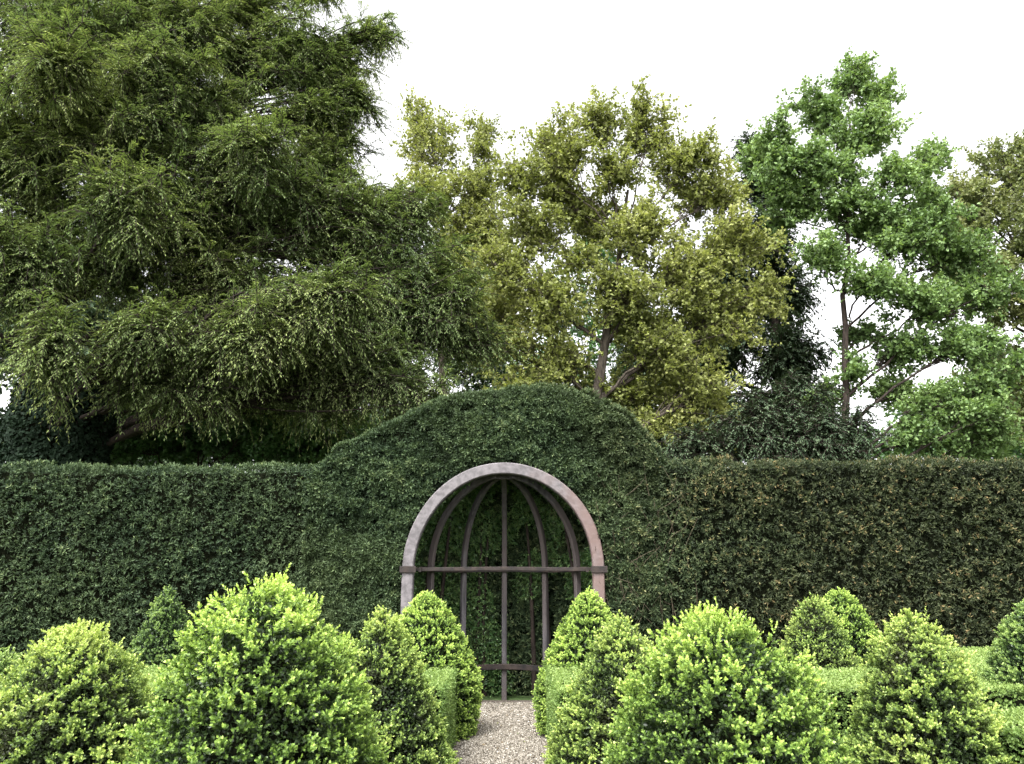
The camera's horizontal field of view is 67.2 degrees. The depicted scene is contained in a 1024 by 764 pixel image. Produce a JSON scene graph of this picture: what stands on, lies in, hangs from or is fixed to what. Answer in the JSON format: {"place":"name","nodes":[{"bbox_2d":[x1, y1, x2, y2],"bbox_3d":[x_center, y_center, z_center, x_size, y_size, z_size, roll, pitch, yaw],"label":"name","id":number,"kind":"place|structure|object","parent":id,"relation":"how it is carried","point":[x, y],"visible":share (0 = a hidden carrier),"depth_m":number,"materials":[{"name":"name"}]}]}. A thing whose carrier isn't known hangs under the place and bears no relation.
{"place":"outdoors","nodes":[
{"label":"outdoors","id":0,"kind":"place"},
{"bbox_2d":[451,700,549,763],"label":"path","id":1,"kind":"structure","parent":0,"point":[498,701],"depth_m":8.38,"materials":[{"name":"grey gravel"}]},
{"bbox_2d":[482,693,533,699],"bbox_3d":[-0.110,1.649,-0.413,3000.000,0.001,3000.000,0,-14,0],"label":"ground","id":2,"kind":"structure","parent":0,"point":[512,697],"depth_m":11.02,"materials":[{"name":"plant"}]},
{"bbox_2d":[0,644,21,681],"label":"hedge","id":3,"kind":"object","parent":2,"relation":"on","point":[6,657],"visible":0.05,"depth_m":6.59,"materials":[{"name":"green plant"}]},
{"bbox_2d":[0,615,160,763],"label":"box topiary","id":4,"kind":"object","parent":2,"relation":"on","point":[69,716],"visible":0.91,"depth_m":4.73,"materials":[{"name":"green plant"}]},
{"bbox_2d":[0,459,317,664],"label":"tall hedge","id":5,"kind":"object","parent":2,"relation":"on","point":[119,548],"visible":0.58,"depth_m":10.24,"materials":[{"name":"green plant"}]},
{"bbox_2d":[121,585,199,667],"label":"box topiary","id":6,"kind":"object","parent":2,"relation":"on","point":[156,643],"visible":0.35,"depth_m":9.19,"materials":[{"name":"green plant"}]},
{"bbox_2d":[0,663,350,743],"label":"hedge","id":7,"kind":"object","parent":2,"relation":"on","point":[157,672],"visible":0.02,"depth_m":6.77,"materials":[{"name":"green plant"}]},
{"bbox_2d":[0,289,388,471],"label":"background tree","id":8,"kind":"object","parent":2,"relation":"on","point":[91,311],"visible":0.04,"depth_m":30.59,"materials":[{"name":"green plant"}]},
{"bbox_2d":[96,403,382,471],"bbox_3d":[-7.250,3.169,18.828,8.903,6.654,3.430,0,-14,0],"label":"laurel shrub","id":9,"kind":"object","parent":2,"relation":"on","point":[270,447],"visible":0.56,"depth_m":18.75,"materials":[{"name":"green plant"}]},
{"bbox_2d":[108,563,396,763],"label":"box topiary","id":10,"kind":"object","parent":2,"relation":"on","point":[261,711],"visible":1,"depth_m":3.31,"materials":[{"name":"green plant"}]},
{"bbox_2d":[0,0,536,456],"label":"conifer tree","id":11,"kind":"object","parent":2,"relation":"on","point":[134,120],"visible":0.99,"depth_m":16.50,"materials":[{"name":"green plant"}]},
{"bbox_2d":[0,353,122,468],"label":"ivy","id":12,"kind":"object","parent":11,"relation":"attached to","point":[24,434],"visible":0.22,"depth_m":15.77,"materials":[{"name":"green plant"}]},
{"bbox_2d":[105,224,575,423],"bbox_3d":[-7.878,1.083,34.038,23.152,18.104,6.467,0,-14,0],"label":"background tree","id":13,"kind":"object","parent":2,"relation":"on","point":[460,383],"visible":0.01,"depth_m":34.41,"materials":[{"name":"green plant"}]},
{"bbox_2d":[318,605,461,763],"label":"box topiary","id":14,"kind":"object","parent":2,"relation":"on","point":[391,681],"visible":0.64,"depth_m":5.57,"materials":[{"name":"green plant"}]},
{"bbox_2d":[374,590,484,740],"bbox_3d":[-0.951,3.141,8.595,1.305,1.588,1.302,0,-14,0],"label":"box topiary","id":15,"kind":"object","parent":2,"relation":"on","point":[434,646],"visible":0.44,"depth_m":8.41,"materials":[{"name":"green plant"}]},
{"bbox_2d":[400,665,459,760],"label":"hedge","id":16,"kind":"object","parent":2,"relation":"on","point":[443,691],"visible":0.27,"depth_m":7.34,"materials":[{"name":"green plant"}]},
{"bbox_2d":[384,84,542,393],"bbox_3d":[-1.658,-1.640,26.121,6.457,19.526,4.064,0,-14,0],"label":"oak tree","id":17,"kind":"object","parent":2,"relation":"on","point":[477,187],"visible":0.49,"depth_m":27.14,"materials":[{"name":"green plant"}]},
{"bbox_2d":[291,381,697,696],"bbox_3d":[-0.161,2.315,11.224,5.621,4.546,2.544,0,-14,0],"label":"arched hedge","id":18,"kind":"object","parent":2,"relation":"on","point":[372,492],"visible":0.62,"depth_m":10.47,"materials":[{"name":"green plant"}]},
{"bbox_2d":[399,462,607,699],"bbox_3d":[-0.110,2.772,10.575,2.690,3.165,1.362,0,-14,0],"label":"arbour","id":19,"kind":"object","parent":2,"relation":"on","point":[491,474],"visible":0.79,"depth_m":10.52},
{"bbox_2d":[530,585,635,737],"bbox_3d":[0.866,3.117,8.606,1.336,1.641,1.327,0,-14,0],"label":"box topiary","id":20,"kind":"object","parent":2,"relation":"on","point":[570,646],"visible":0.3,"depth_m":8.47,"materials":[{"name":"green plant"}]},
{"bbox_2d":[544,661,641,757],"bbox_3d":[0.791,3.253,7.587,0.909,0.776,2.410,0,-14,0],"label":"hedge","id":21,"kind":"object","parent":2,"relation":"on","point":[556,682],"visible":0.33,"depth_m":7.33,"materials":[{"name":"green plant"}]},
{"bbox_2d":[471,239,736,410],"bbox_3d":[4.434,1.341,36.882,13.880,18.951,6.403,0,-14,0],"label":"background tree","id":22,"kind":"object","parent":2,"relation":"on","point":[586,325],"visible":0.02,"depth_m":37.02,"materials":[{"name":"green plant"}]},
{"bbox_2d":[543,609,684,763],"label":"box topiary","id":23,"kind":"object","parent":2,"relation":"on","point":[573,740],"visible":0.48,"depth_m":5.56,"materials":[{"name":"green plant"}]},
{"bbox_2d":[458,74,799,457],"bbox_3d":[3.296,-1.432,23.183,10.916,17.748,4.687,0,-14,0],"label":"oak tree","id":24,"kind":"object","parent":2,"relation":"on","point":[624,302],"visible":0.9,"depth_m":23.00,"materials":[{"name":"green plant"}]},
{"bbox_2d":[593,596,856,763],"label":"box topiary","id":25,"kind":"object","parent":2,"relation":"on","point":[725,718],"visible":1,"depth_m":3.33,"materials":[{"name":"green plant"}]},
{"bbox_2d":[607,131,858,462],"bbox_3d":[7.964,-0.884,29.364,10.470,19.624,5.521,0,-14,0],"label":"evergreen tree","id":26,"kind":"object","parent":2,"relation":"on","point":[794,349],"visible":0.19,"depth_m":28.86,"materials":[{"name":"green plant"}]},
{"bbox_2d":[663,365,905,468],"bbox_3d":[5.989,2.732,17.034,5.595,6.609,3.166,0,-14,0],"label":"yew bush","id":27,"kind":"object","parent":2,"relation":"on","point":[784,426],"visible":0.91,"depth_m":17.05,"materials":[{"name":"green plant"}]},
{"bbox_2d":[778,592,865,675],"bbox_3d":[3.118,2.949,7.823,1.179,1.586,1.143,0,-14,0],"label":"box topiary","id":28,"kind":"object","parent":2,"relation":"on","point":[828,649],"visible":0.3,"depth_m":7.79,"materials":[{"name":"green plant"}]},
{"bbox_2d":[643,332,1023,466],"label":"background tree","id":29,"kind":"object","parent":2,"relation":"on","point":[1014,451],"visible":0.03,"depth_m":39.88,"materials":[{"name":"green plant"}]},
{"bbox_2d":[650,453,1023,665],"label":"tall hedge","id":30,"kind":"object","parent":2,"relation":"on","point":[941,540],"visible":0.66,"depth_m":10.23,"materials":[{"name":"green plant"}]},
{"bbox_2d":[799,586,880,668],"bbox_3d":[4.021,3.298,9.278,1.342,1.616,1.345,0,-14,0],"label":"box topiary","id":31,"kind":"object","parent":2,"relation":"on","point":[846,610],"visible":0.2,"depth_m":9.15,"materials":[{"name":"green plant"}]},
{"bbox_2d":[670,665,1023,758],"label":"hedge","id":32,"kind":"object","parent":2,"relation":"on","point":[841,685],"visible":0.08,"depth_m":6.21,"materials":[{"name":"green plant"}]},
{"bbox_2d":[731,46,1023,462],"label":"maple tree","id":33,"kind":"object","parent":2,"relation":"on","point":[923,229],"visible":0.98,"depth_m":24.18,"materials":[{"name":"green plant"}]},
{"bbox_2d":[831,606,1016,763],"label":"box topiary","id":34,"kind":"object","parent":2,"relation":"on","point":[918,723],"visible":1,"depth_m":4.96,"materials":[{"name":"green plant"}]},
{"bbox_2d":[867,646,1023,694],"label":"hedge","id":35,"kind":"object","parent":2,"relation":"on","point":[980,655],"visible":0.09,"depth_m":8.35,"materials":[{"name":"green plant"}]},
{"bbox_2d":[910,129,1023,445],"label":"oak tree","id":36,"kind":"object","parent":2,"relation":"on","point":[1009,192],"visible":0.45,"depth_m":29.41,"materials":[{"name":"green plant"}]},
{"bbox_2d":[946,705,1023,763],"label":"hedge","id":37,"kind":"object","parent":2,"relation":"on","point":[1011,736],"visible":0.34,"depth_m":4.86,"materials":[{"name":"green plant"}]},
{"bbox_2d":[978,598,1023,694],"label":"box topiary","id":38,"kind":"object","parent":2,"relation":"on","point":[1001,663],"visible":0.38,"depth_m":6.62,"materials":[{"name":"green plant"}]},
{"bbox_2d":[0,0,1023,473],"label":"sky","id":39,"kind":"structure","parent":0,"point":[960,63],"materials":[{"name":"white"}]}
]}

